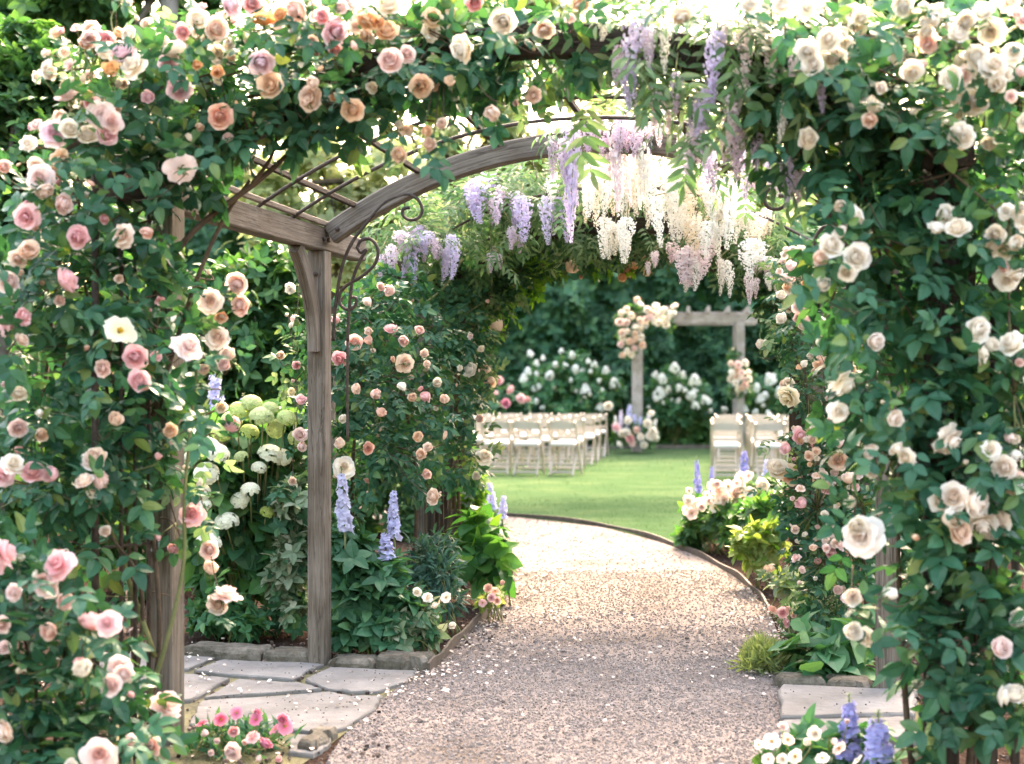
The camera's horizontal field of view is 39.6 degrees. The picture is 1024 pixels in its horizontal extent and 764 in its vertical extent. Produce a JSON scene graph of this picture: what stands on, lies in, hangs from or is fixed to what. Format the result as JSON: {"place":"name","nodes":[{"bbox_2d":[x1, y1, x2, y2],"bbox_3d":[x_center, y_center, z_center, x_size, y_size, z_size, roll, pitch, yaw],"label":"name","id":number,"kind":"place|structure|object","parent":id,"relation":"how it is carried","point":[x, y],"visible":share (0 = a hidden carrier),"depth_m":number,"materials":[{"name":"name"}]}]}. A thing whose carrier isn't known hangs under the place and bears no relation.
{"place":"outdoors","nodes":[
{"label":"outdoors","id":0,"kind":"place"},
{"bbox_2d":[0,399,1023,763],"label":"ground","id":1,"kind":"structure","parent":0,"point":[296,641],"depth_m":7.95,"materials":[{"name":"brown soil"}]},
{"bbox_2d":[0,9,145,536],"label":"garden tree","id":2,"kind":"object","parent":1,"relation":"on","point":[25,42],"visible":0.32,"depth_m":10.59,"materials":[{"name":"green plant"}]},
{"bbox_2d":[0,254,191,607],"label":"garden shrub","id":3,"kind":"object","parent":1,"relation":"on","point":[10,509],"visible":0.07,"depth_m":9.19,"materials":[{"name":"green plant"}]},
{"bbox_2d":[0,506,198,763],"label":"shrub rose","id":4,"kind":"object","parent":1,"relation":"on","point":[111,688],"visible":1,"depth_m":4.48,"materials":[{"name":"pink plant"}]},
{"bbox_2d":[91,154,151,763],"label":"iron trellis","id":5,"kind":"object","parent":1,"relation":"on","point":[94,422],"visible":0.21,"depth_m":5.19,"materials":[{"name":"metal"}]},
{"bbox_2d":[0,0,255,210],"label":"garden tree","id":6,"kind":"object","parent":1,"relation":"on","point":[66,14],"visible":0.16,"depth_m":13.36,"materials":[{"name":"green plant"}]},
{"bbox_2d":[207,371,225,409],"bbox_3d":[-1.870,0.652,8.995,0.225,1.497,0.200,0,0,0],"label":"delphinium","id":7,"kind":"object","parent":1,"relation":"on","point":[214,394],"visible":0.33,"depth_m":8.98,"materials":[{"name":"purple plant"}]},
{"bbox_2d":[184,641,273,660],"bbox_3d":[-1.426,1.367,7.217,0.465,0.070,0.198,0,0,21],"label":"edging stone","id":8,"kind":"object","parent":1,"relation":"on","point":[228,651],"visible":0.84,"depth_m":7.17,"materials":[{"name":"stone"}]},
{"bbox_2d":[184,590,276,643],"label":"leafy shrub","id":9,"kind":"object","parent":1,"relation":"on","point":[247,618],"visible":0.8,"depth_m":7.60,"materials":[{"name":"green plant"}]},
{"bbox_2d":[19,0,450,702],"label":"rambling rose","id":10,"kind":"object","parent":1,"relation":"on","point":[181,32],"visible":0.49,"depth_m":5.03,"materials":[{"name":"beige plant"}]},
{"bbox_2d":[169,706,305,763],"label":"dianthus","id":11,"kind":"object","parent":1,"relation":"on","point":[239,739],"visible":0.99,"depth_m":5.22,"materials":[{"name":"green plant"}]},
{"bbox_2d":[184,395,307,629],"bbox_3d":[-1.496,0.735,7.939,0.885,1.335,1.097,0,0,0],"label":"hydrangea","id":12,"kind":"object","parent":1,"relation":"on","point":[242,516],"visible":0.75,"depth_m":7.75,"materials":[{"name":"green plant"}]},
{"bbox_2d":[110,661,395,763],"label":"patio bedding","id":13,"kind":"object","parent":1,"relation":"on","point":[201,758],"visible":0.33,"depth_m":5.36,"materials":[{"name":"sand"}]},
{"bbox_2d":[99,652,214,671],"bbox_3d":[-1.841,1.390,7.012,0.629,0.028,0.398,0,0,13],"label":"flagstone","id":14,"kind":"object","parent":13,"relation":"on","point":[191,663],"visible":0.32,"depth_m":7.01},
{"bbox_2d":[127,674,229,704],"bbox_3d":[-1.570,1.389,6.401,0.511,0.026,0.652,0,0,0],"label":"flagstone","id":15,"kind":"object","parent":13,"relation":"on","point":[203,688],"visible":0.39,"depth_m":6.47,"materials":[{"name":"stone"}]},
{"bbox_2d":[194,659,323,681],"bbox_3d":[-1.225,1.389,6.859,0.548,0.027,0.370,0,0,16],"label":"flagstone","id":16,"kind":"object","parent":13,"relation":"on","point":[254,670],"visible":0.93,"depth_m":6.81,"materials":[{"name":"stone"}]},
{"bbox_2d":[204,679,321,699],"bbox_3d":[-1.102,1.389,6.415,0.491,0.027,0.386,0,0,0],"label":"flagstone","id":17,"kind":"object","parent":13,"relation":"on","point":[252,688],"visible":0.91,"depth_m":6.38,"materials":[{"name":"stone"}]},
{"bbox_2d":[189,692,382,734],"bbox_3d":[-0.956,1.390,5.972,0.775,0.026,0.723,0,0,0],"label":"flagstone","id":18,"kind":"object","parent":13,"relation":"on","point":[333,715],"visible":0.8,"depth_m":6.01,"materials":[{"name":"stone"}]},
{"bbox_2d":[288,734,330,758],"bbox_3d":[-0.777,1.389,5.444,0.162,0.028,0.337,0,0,0],"label":"stone","id":19,"kind":"object","parent":13,"relation":"on","point":[296,752],"visible":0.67,"depth_m":5.33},
{"bbox_2d":[328,653,377,668],"bbox_3d":[-0.775,1.373,6.975,0.242,0.059,0.177,0,0,0],"label":"edging stone","id":20,"kind":"object","parent":13,"relation":"on","point":[366,661],"visible":0.83,"depth_m":6.91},
{"bbox_2d":[305,667,416,694],"bbox_3d":[-0.718,1.389,6.603,0.472,0.029,0.514,0,0,15],"label":"flagstone","id":21,"kind":"object","parent":13,"relation":"on","point":[358,681],"visible":0.94,"depth_m":6.58,"materials":[{"name":"stone"}]},
{"bbox_2d":[184,237,331,467],"bbox_3d":[-1.957,0.120,10.592,1.281,2.567,1.112,0,0,0],"label":"garden shrub","id":22,"kind":"object","parent":1,"relation":"on","point":[267,285],"visible":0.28,"depth_m":10.34,"materials":[{"name":"green plant"}]},
{"bbox_2d":[263,646,307,662],"bbox_3d":[-1.097,1.369,7.107,0.268,0.070,0.191,0,0,21],"label":"edging stone","id":23,"kind":"object","parent":1,"relation":"on","point":[289,654],"visible":0.71,"depth_m":7.04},
{"bbox_2d":[256,470,332,640],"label":"variegated shrub","id":24,"kind":"object","parent":1,"relation":"on","point":[284,575],"visible":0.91,"depth_m":7.63,"materials":[{"name":"green plant"}]},
{"bbox_2d":[297,724,337,750],"bbox_3d":[-0.750,1.373,5.457,0.100,0.059,0.294,0,0,7],"label":"edging stone","id":25,"kind":"object","parent":1,"relation":"on","point":[318,736],"visible":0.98,"depth_m":5.41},
{"bbox_2d":[228,127,448,496],"bbox_3d":[-1.855,-0.734,15.496,2.540,4.284,1.456,0,0,-18],"label":"garden tree","id":26,"kind":"object","parent":1,"relation":"on","point":[332,175],"visible":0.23,"depth_m":15.27,"materials":[{"name":"green plant"}]},
{"bbox_2d":[331,466,356,653],"bbox_3d":[-0.856,0.915,7.233,0.208,0.971,0.231,0,0,0],"label":"delphinium","id":27,"kind":"object","parent":1,"relation":"on","point":[345,517],"visible":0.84,"depth_m":7.24,"materials":[{"name":"purple plant"}]},
{"bbox_2d":[331,508,433,653],"bbox_3d":[-0.706,1.025,7.290,0.644,0.755,0.604,0,0,0],"label":"leafy perennial","id":28,"kind":"object","parent":1,"relation":"on","point":[363,615],"visible":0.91,"depth_m":7.14,"materials":[{"name":"green plant"}]},
{"bbox_2d":[377,529,402,649],"bbox_3d":[-0.648,1.078,7.300,0.214,0.644,0.196,0,0,0],"label":"delphinium","id":29,"kind":"object","parent":1,"relation":"on","point":[388,546],"visible":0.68,"depth_m":7.28,"materials":[{"name":"purple plant"}]},
{"bbox_2d":[263,251,530,590],"bbox_3d":[-0.456,0.265,8.471,1.070,2.281,2.350,0,0,26],"label":"climbing rose","id":30,"kind":"object","parent":1,"relation":"on","point":[390,339],"visible":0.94,"depth_m":8.05,"materials":[{"name":"green plant"}]},
{"bbox_2d":[386,485,410,586],"bbox_3d":[-0.610,0.969,7.435,0.191,0.862,0.189,0,0,0],"label":"delphinium","id":31,"kind":"object","parent":1,"relation":"on","point":[393,525],"visible":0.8,"depth_m":7.45,"materials":[{"name":"purple plant"}]},
{"bbox_2d":[375,650,434,672],"bbox_3d":[-0.523,1.361,6.915,0.286,0.082,0.181,0,0,10],"label":"edging stone","id":32,"kind":"object","parent":1,"relation":"on","point":[393,660],"visible":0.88,"depth_m":6.86,"materials":[{"name":"stone"}]},
{"bbox_2d":[331,368,479,541],"bbox_3d":[-1.057,0.650,13.070,1.533,1.668,1.494,0,0,0],"label":"garden shrub","id":33,"kind":"object","parent":1,"relation":"on","point":[406,514],"visible":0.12,"depth_m":12.79,"materials":[{"name":"green plant"}]},
{"bbox_2d":[383,587,455,654],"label":"pale flowered plant","id":34,"kind":"object","parent":1,"relation":"on","point":[431,634],"visible":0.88,"depth_m":7.10,"materials":[{"name":"green plant"}]},
{"bbox_2d":[401,522,471,639],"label":"blue green shrub","id":35,"kind":"object","parent":1,"relation":"on","point":[425,568],"visible":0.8,"depth_m":7.89,"materials":[{"name":"green plant"}]},
{"bbox_2d":[427,479,457,587],"bbox_3d":[-0.442,1.010,9.840,0.064,0.780,1.368,0,0,7],"label":"picket panel","id":36,"kind":"object","parent":1,"relation":"on","point":[435,517],"visible":0.09,"depth_m":9.49,"materials":[{"name":"wood"}]},
{"bbox_2d":[456,471,494,523],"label":"leafy shrub","id":37,"kind":"object","parent":1,"relation":"on","point":[479,498],"visible":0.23,"depth_m":10.10,"materials":[{"name":"green plant"}]},
{"bbox_2d":[442,501,522,605],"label":"hosta","id":38,"kind":"object","parent":1,"relation":"on","point":[490,556],"visible":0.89,"depth_m":8.86,"materials":[{"name":"green plant"}]},
{"bbox_2d":[472,580,505,621],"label":"flowering plant","id":39,"kind":"object","parent":1,"relation":"on","point":[493,596],"visible":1,"depth_m":8.15,"materials":[{"name":"pink plant"}]},
{"bbox_2d":[497,492,510,541],"bbox_3d":[-0.091,1.142,11.416,0.231,0.516,0.210,0,0,0],"label":"delphinium","id":40,"kind":"object","parent":1,"relation":"on","point":[502,509],"visible":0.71,"depth_m":11.38,"materials":[{"name":"purple plant"}]},
{"bbox_2d":[8,540,1009,763],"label":"bark mulch","id":41,"kind":"object","parent":1,"relation":"on","point":[378,755],"visible":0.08,"depth_m":6.98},
{"bbox_2d":[93,22,974,763],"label":"rose arbour","id":42,"kind":"object","parent":1,"relation":"on","point":[333,238],"visible":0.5,"depth_m":6.59,"materials":[{"name":"brown wood"}]},
{"bbox_2d":[0,124,318,722],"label":"climbing rose","id":43,"kind":"object","parent":42,"relation":"attached to","point":[85,472],"visible":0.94,"depth_m":5.07,"materials":[{"name":"green plant"}]},
{"bbox_2d":[15,0,614,651],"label":"climbing rose","id":44,"kind":"object","parent":42,"relation":"attached to","point":[333,110],"visible":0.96,"depth_m":5.02,"materials":[{"name":"green plant"}]},
{"bbox_2d":[531,90,848,246],"bbox_3d":[0.862,-0.853,6.558,1.522,1.185,0.622,0,0,21],"label":"wisteria","id":45,"kind":"object","parent":42,"relation":"hanging from","point":[623,128],"visible":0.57,"depth_m":6.50,"materials":[{"name":"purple plant"}]},
{"bbox_2d":[518,0,886,390],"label":"wisteria","id":46,"kind":"object","parent":42,"relation":"hanging from","point":[710,93],"visible":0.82,"depth_m":4.90,"materials":[{"name":"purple plant"}]},
{"bbox_2d":[109,157,1023,444],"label":"tall hedge","id":47,"kind":"object","parent":1,"relation":"on","point":[573,315],"visible":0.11,"depth_m":31.73,"materials":[{"name":"green plant"}]},
{"bbox_2d":[517,348,628,424],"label":"hydrangea","id":48,"kind":"object","parent":1,"relation":"on","point":[560,382],"visible":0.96,"depth_m":29.64,"materials":[{"name":"green plant"}]},
{"bbox_2d":[375,187,823,602],"bbox_3d":[0.667,0.116,9.356,2.789,2.568,2.259,0,0,13],"label":"wisteria arbour","id":49,"kind":"object","parent":1,"relation":"on","point":[422,514],"visible":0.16,"depth_m":9.06,"materials":[{"name":"brown wood"}]},
{"bbox_2d":[345,145,601,508],"bbox_3d":[-0.074,-0.258,9.255,1.605,2.545,2.629,0,0,15],"label":"wisteria","id":50,"kind":"object","parent":49,"relation":"attached to","point":[485,192],"visible":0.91,"depth_m":8.50,"materials":[{"name":"purple plant"}]},
{"bbox_2d":[386,195,844,473],"bbox_3d":[0.766,-0.080,9.742,3.250,2.382,1.791,0,0,13],"label":"climbing rose","id":51,"kind":"object","parent":49,"relation":"attached to","point":[538,278],"visible":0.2,"depth_m":9.59,"materials":[{"name":"green plant"}]},
{"bbox_2d":[541,154,821,304],"bbox_3d":[1.100,-0.296,9.173,1.905,2.474,2.501,0,0,0],"label":"wisteria","id":52,"kind":"object","parent":49,"relation":"attached to","point":[690,255],"visible":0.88,"depth_m":8.17,"materials":[{"name":"white plant"}]},
{"bbox_2d":[747,226,920,627],"bbox_3d":[1.634,0.295,7.570,0.793,2.383,1.295,0,0,0],"label":"climbing rose","id":53,"kind":"object","parent":49,"relation":"attached to","point":[781,470],"visible":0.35,"depth_m":7.27,"materials":[{"name":"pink plant"}]},
{"bbox_2d":[193,412,1023,444],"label":"hedge","id":54,"kind":"object","parent":1,"relation":"on","point":[699,433],"visible":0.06,"depth_m":30.04,"materials":[{"name":"green plant"}]},
{"bbox_2d":[643,362,713,444],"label":"hydrangea","id":55,"kind":"object","parent":1,"relation":"on","point":[682,400],"visible":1,"depth_m":29.67,"materials":[{"name":"white plant"}]},
{"bbox_2d":[669,488,783,554],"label":"leafy shrub","id":56,"kind":"object","parent":1,"relation":"on","point":[707,525],"visible":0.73,"depth_m":11.45,"materials":[{"name":"green plant"}]},
{"bbox_2d":[677,470,783,550],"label":"white perennial","id":57,"kind":"object","parent":1,"relation":"on","point":[690,504],"visible":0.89,"depth_m":11.54,"materials":[{"name":"beige plant"}]},
{"bbox_2d":[489,445,1023,448],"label":"stone kerb","id":58,"kind":"structure","parent":1,"relation":"on","point":[684,447],"depth_m":29.64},
{"bbox_2d":[726,510,790,589],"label":"lime shrub","id":59,"kind":"object","parent":1,"relation":"on","point":[755,546],"visible":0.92,"depth_m":9.53,"materials":[{"name":"green plant"}]},
{"bbox_2d":[724,631,793,674],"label":"feathery grass","id":60,"kind":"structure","parent":1,"relation":"on","point":[754,655],"depth_m":6.80,"materials":[{"name":"green plant"}]},
{"bbox_2d":[720,366,807,422],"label":"hydrangea","id":61,"kind":"object","parent":1,"relation":"on","point":[765,398],"visible":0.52,"depth_m":29.91,"materials":[{"name":"white plant"}]},
{"bbox_2d":[762,561,821,615],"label":"pale shrub","id":62,"kind":"object","parent":1,"relation":"on","point":[787,594],"visible":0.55,"depth_m":8.42,"materials":[{"name":"green plant"}]},
{"bbox_2d":[773,671,825,687],"bbox_3d":[1.313,1.369,6.500,0.228,0.068,0.193,0,0,0],"label":"edging stone","id":63,"kind":"object","parent":1,"relation":"on","point":[782,678],"visible":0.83,"depth_m":6.44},
{"bbox_2d":[765,245,853,607],"bbox_3d":[1.532,0.340,7.322,0.404,2.122,0.768,0,0,0],"label":"rambling rose","id":64,"kind":"object","parent":1,"relation":"on","point":[815,451],"visible":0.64,"depth_m":7.20,"materials":[{"name":"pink plant"}]},
{"bbox_2d":[767,583,853,633],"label":"leaved shrub","id":65,"kind":"object","parent":1,"relation":"on","point":[783,613],"visible":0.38,"depth_m":7.37,"materials":[{"name":"green plant"}]},
{"bbox_2d":[766,603,874,683],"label":"hosta","id":66,"kind":"object","parent":1,"relation":"on","point":[812,652],"visible":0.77,"depth_m":6.66,"materials":[{"name":"green plant"}]},
{"bbox_2d":[750,703,906,763],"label":"pansy","id":67,"kind":"object","parent":1,"relation":"on","point":[802,742],"visible":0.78,"depth_m":4.89,"materials":[{"name":"white plant"}]},
{"bbox_2d":[644,0,1023,763],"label":"climbing rose","id":68,"kind":"object","parent":1,"relation":"on","point":[966,506],"visible":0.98,"depth_m":4.58,"materials":[{"name":"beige plant"}]},
{"bbox_2d":[820,692,866,763],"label":"delphinium","id":69,"kind":"object","parent":1,"relation":"on","point":[851,752],"visible":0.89,"depth_m":4.89,"materials":[{"name":"blue plant"}]},
{"bbox_2d":[826,674,873,687],"bbox_3d":[1.523,1.369,6.428,0.221,0.066,0.196,0,0,16],"label":"edging stone","id":70,"kind":"object","parent":1,"relation":"on","point":[845,680],"visible":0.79,"depth_m":6.38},
{"bbox_2d":[862,709,900,763],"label":"delphinium","id":71,"kind":"object","parent":1,"relation":"on","point":[877,736],"visible":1,"depth_m":4.67,"materials":[{"name":"blue plant"}]},
{"bbox_2d":[893,699,918,747],"bbox_3d":[1.410,1.396,5.884,0.599,0.001,0.902,0,0,11],"label":"slab bedding","id":72,"kind":"object","parent":1,"relation":"on","point":[916,717],"visible":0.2,"depth_m":5.92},
{"bbox_2d":[778,684,917,721],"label":"paving slab","id":73,"kind":"structure","parent":72,"relation":"on","point":[792,704],"depth_m":6.04,"materials":[{"name":"stone"}]},
{"bbox_2d":[779,716,916,745],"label":"paving slab","id":74,"kind":"structure","parent":72,"relation":"on","point":[895,724],"depth_m":5.67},
{"bbox_2d":[901,698,941,763],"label":"delphinium","id":75,"kind":"object","parent":1,"relation":"on","point":[929,755],"visible":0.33,"depth_m":4.68,"materials":[{"name":"green plant"}]},
{"bbox_2d":[837,0,1023,466],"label":"garden tree","id":76,"kind":"object","parent":1,"relation":"on","point":[1016,34],"visible":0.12,"depth_m":11.29,"materials":[{"name":"green plant"}]},
{"bbox_2d":[854,257,1023,634],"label":"garden shrub","id":77,"kind":"object","parent":1,"relation":"on","point":[1002,569],"depth_m":8.56,"materials":[{"name":"green plant"}]},
{"bbox_2d":[968,211,1023,763],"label":"timber trellis","id":78,"kind":"object","parent":1,"relation":"on","point":[1015,757],"visible":0.03,"depth_m":4.79,"materials":[{"name":"wood"}]},
{"bbox_2d":[65,0,1005,374],"label":"sky","id":79,"kind":"structure","parent":0,"point":[714,5],"materials":[{"name":"white"}]},
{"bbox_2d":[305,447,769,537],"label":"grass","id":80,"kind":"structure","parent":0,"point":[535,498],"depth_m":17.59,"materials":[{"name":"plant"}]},
{"bbox_2d":[58,449,1023,540],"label":"lawn","id":81,"kind":"structure","parent":0,"point":[530,492],"depth_m":18.71,"materials":[{"name":"plant"}]},
{"bbox_2d":[275,0,613,436],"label":"garden tree","id":82,"kind":"object","parent":81,"relation":"on","point":[451,130],"visible":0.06,"depth_m":18.03,"materials":[{"name":"green plant"}]},
{"bbox_2d":[481,421,511,474],"bbox_3d":[-0.232,0.990,21.466,0.438,0.822,0.493,0,0,3],"label":"folding chair","id":83,"kind":"object","parent":81,"relation":"on","point":[504,425],"visible":0.78,"depth_m":21.35,"materials":[{"name":"beige paint"}]},
{"bbox_2d":[492,418,523,467],"bbox_3d":[-0.067,0.990,22.834,0.438,0.822,0.493,0,0,11],"label":"folding chair","id":84,"kind":"object","parent":81,"relation":"on","point":[507,433],"visible":0.57,"depth_m":22.72,"materials":[{"name":"beige paint"}]},
{"bbox_2d":[488,376,533,449],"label":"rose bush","id":85,"kind":"object","parent":81,"relation":"on","point":[520,402],"visible":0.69,"depth_m":28.29,"materials":[{"name":"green plant"}]},
{"bbox_2d":[511,421,544,474],"bbox_3d":[0.241,0.990,21.382,0.438,0.822,0.493,0,0,11],"label":"folding chair","id":86,"kind":"object","parent":81,"relation":"on","point":[525,425],"visible":1,"depth_m":21.25,"materials":[{"name":"beige paint"}]},
{"bbox_2d":[525,418,555,469],"bbox_3d":[0.458,0.990,22.738,0.438,0.822,0.493,0,0,10],"label":"folding chair","id":87,"kind":"object","parent":81,"relation":"on","point":[543,422],"visible":0.69,"depth_m":22.60,"materials":[{"name":"beige paint"}]},
{"bbox_2d":[539,416,567,464],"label":"folding chair","id":88,"kind":"object","parent":81,"relation":"on","point":[555,431],"visible":0.5,"depth_m":23.90,"materials":[{"name":"beige paint"}]},
{"bbox_2d":[547,421,582,475],"bbox_3d":[0.794,0.990,21.338,0.438,0.822,0.493,0,0,17],"label":"folding chair","id":89,"kind":"object","parent":81,"relation":"on","point":[562,425],"visible":0.98,"depth_m":21.21,"materials":[{"name":"beige paint"}]},
{"bbox_2d":[557,419,585,469],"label":"folding chair","id":90,"kind":"object","parent":81,"relation":"on","point":[580,423],"visible":0.76,"depth_m":22.53,"materials":[{"name":"beige paint"}]},
{"bbox_2d":[568,417,596,464],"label":"folding chair","id":91,"kind":"object","parent":81,"relation":"on","point":[588,420],"visible":0.69,"depth_m":23.82,"materials":[{"name":"beige paint"}]},
{"bbox_2d":[576,415,601,460],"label":"folding chair","id":92,"kind":"object","parent":81,"relation":"on","point":[597,418],"visible":0.61,"depth_m":25.13,"materials":[{"name":"beige paint"}]},
{"bbox_2d":[583,413,608,456],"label":"folding chair","id":93,"kind":"object","parent":81,"relation":"on","point":[604,417],"visible":0.66,"depth_m":26.41,"materials":[{"name":"beige paint"}]},
{"bbox_2d":[604,401,660,449],"bbox_3d":[2.332,0.853,27.662,1.126,0.970,0.808,0,0,0],"label":"flower arrangement","id":94,"kind":"object","parent":81,"relation":"on","point":[626,431],"visible":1,"depth_m":27.45,"materials":[{"name":"beige plant"}]},
{"bbox_2d":[571,79,805,228],"bbox_3d":[2.836,-1.566,20.311,4.514,5.946,2.064,0,0,-15],"label":"garden tree","id":95,"kind":"object","parent":81,"relation":"on","point":[605,108],"visible":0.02,"depth_m":19.96,"materials":[{"name":"green plant"}]},
{"bbox_2d":[620,306,758,451],"bbox_3d":[3.585,-0.046,28.850,2.895,2.892,1.877,0,0,0],"label":"ceremony pergola","id":96,"kind":"object","parent":81,"relation":"on","point":[738,322],"visible":0.61,"depth_m":28.22,"materials":[{"name":"wood"}]},
{"bbox_2d":[612,296,677,360],"bbox_3d":[2.664,-1.021,28.174,1.360,1.319,0.846,0,0,0],"label":"flower arrangement","id":97,"kind":"object","parent":96,"relation":"attached to","point":[625,334],"visible":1,"depth_m":27.89,"materials":[{"name":"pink plant"}]},
{"bbox_2d":[726,346,756,405],"bbox_3d":[4.548,-0.120,28.161,0.649,1.203,0.751,0,0,0],"label":"flower arrangement","id":98,"kind":"object","parent":96,"relation":"attached to","point":[737,373],"visible":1,"depth_m":27.94,"materials":[{"name":"beige plant"}]},
{"bbox_2d":[710,420,738,469],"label":"folding chair","id":99,"kind":"object","parent":81,"relation":"on","point":[729,435],"visible":0.6,"depth_m":21.97,"materials":[{"name":"beige paint"}]},
{"bbox_2d":[711,422,741,477],"bbox_3d":[3.128,0.990,20.696,0.438,0.822,0.493,0,0,11],"label":"folding chair","id":100,"kind":"object","parent":81,"relation":"on","point":[726,426],"visible":0.84,"depth_m":20.55,"materials":[{"name":"beige paint"}]},
{"bbox_2d":[748,418,775,467],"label":"folding chair","id":101,"kind":"object","parent":81,"relation":"on","point":[764,432],"visible":0.33,"depth_m":23.16,"materials":[{"name":"beige paint"}]},
{"bbox_2d":[748,420,778,470],"bbox_3d":[3.888,0.990,21.965,0.438,0.822,0.493,0,0,5],"label":"folding chair","id":102,"kind":"object","parent":81,"relation":"on","point":[752,423],"visible":0.56,"depth_m":21.86,"materials":[{"name":"beige paint"}]},
{"bbox_2d":[751,422,785,478],"bbox_3d":[3.710,0.990,20.593,0.438,0.822,0.493,0,0,3],"label":"folding chair","id":103,"kind":"object","parent":81,"relation":"on","point":[769,427],"visible":0.56,"depth_m":20.42,"materials":[{"name":"beige paint"}]},
{"bbox_2d":[326,511,782,763],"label":"gravel path","id":104,"kind":"structure","parent":0,"point":[617,549],"depth_m":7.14,"materials":[{"name":"gravel"}]},
{"bbox_2d":[427,594,507,672],"bbox_3d":[-0.206,1.367,8.095,0.024,0.066,2.654,0,0,9],"label":"edging strip","id":105,"kind":"object","parent":104,"relation":"on","point":[435,661],"visible":0.63,"depth_m":7.43,"materials":[{"name":"metal"}]},
{"bbox_2d":[41,559,1023,763],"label":"fallen petals","id":106,"kind":"object","parent":104,"relation":"on","point":[511,640],"visible":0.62,"depth_m":7.20,"materials":[{"name":"plant"}]},
{"bbox_2d":[347,506,770,613],"bbox_3d":[0.139,1.373,12.959,2.009,0.054,8.957,0,0,-31],"label":"edging strip","id":107,"kind":"object","parent":104,"relation":"on","point":[736,574],"visible":0.62,"depth_m":12.39,"materials":[{"name":"metal"}]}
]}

